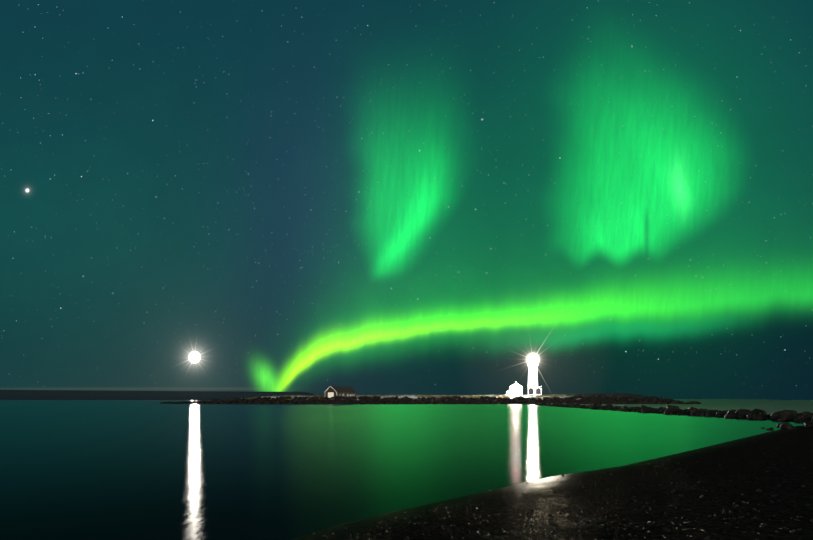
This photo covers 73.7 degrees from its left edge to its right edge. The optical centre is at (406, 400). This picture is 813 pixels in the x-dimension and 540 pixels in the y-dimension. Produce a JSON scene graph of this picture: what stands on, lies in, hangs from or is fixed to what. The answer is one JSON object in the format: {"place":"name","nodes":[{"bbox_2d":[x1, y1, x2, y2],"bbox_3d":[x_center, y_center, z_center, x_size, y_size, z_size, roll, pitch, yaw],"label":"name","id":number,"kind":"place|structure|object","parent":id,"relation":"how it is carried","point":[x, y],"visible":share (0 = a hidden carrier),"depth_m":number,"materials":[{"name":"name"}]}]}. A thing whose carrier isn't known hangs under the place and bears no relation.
{"place":"outdoors","nodes":[
{"label":"outdoors","id":0,"kind":"place"},
{"bbox_2d":[0,400,803,539],"bbox_3d":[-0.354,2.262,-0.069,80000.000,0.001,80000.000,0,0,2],"label":"sea water","id":1,"kind":"structure","parent":0,"point":[113,470],"depth_m":21.35,"materials":[{"name":"green liquid"}]},
{"bbox_2d":[0,390,812,539],"bbox_3d":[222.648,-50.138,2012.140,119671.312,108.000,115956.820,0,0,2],"label":"terrain","id":2,"kind":"structure","parent":0,"point":[718,489],"depth_m":10.58,"materials":[{"name":"black soil"}]},
{"bbox_2d":[324,386,356,398],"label":"house","id":3,"kind":"structure","parent":2,"relation":"on","point":[333,391],"depth_m":317.10,"materials":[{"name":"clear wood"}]},
{"bbox_2d":[160,395,701,403],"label":"island shore rocks","id":4,"kind":"object","parent":2,"relation":"on","point":[430,400],"visible":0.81,"depth_m":303.41,"materials":[{"name":"grey stone"}]},
{"bbox_2d":[507,381,522,394],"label":"small building","id":5,"kind":"structure","parent":2,"relation":"on","point":[515,388],"depth_m":326.77,"materials":[{"name":"paint"}]},
{"bbox_2d":[527,356,541,394],"bbox_3d":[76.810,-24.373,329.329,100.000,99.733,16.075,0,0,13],"label":"lighthouse","id":6,"kind":"object","parent":2,"relation":"on","point":[533,388],"visible":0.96,"depth_m":331.14,"materials":[{"name":"white paint"}]},
{"bbox_2d":[322,436,812,539],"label":"beach stones","id":7,"kind":"object","parent":2,"relation":"on","point":[486,536],"visible":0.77,"depth_m":8.37,"materials":[{"name":"grey stone"}]},
{"bbox_2d":[523,402,812,429],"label":"causeway rocks","id":8,"kind":"object","parent":2,"relation":"on","point":[805,418],"visible":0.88,"depth_m":72.67,"materials":[{"name":"grey stone"}]},
{"bbox_2d":[0,0,812,399],"label":"sky","id":9,"kind":"structure","parent":0,"point":[370,197],"materials":[{"name":"green"}]}
]}

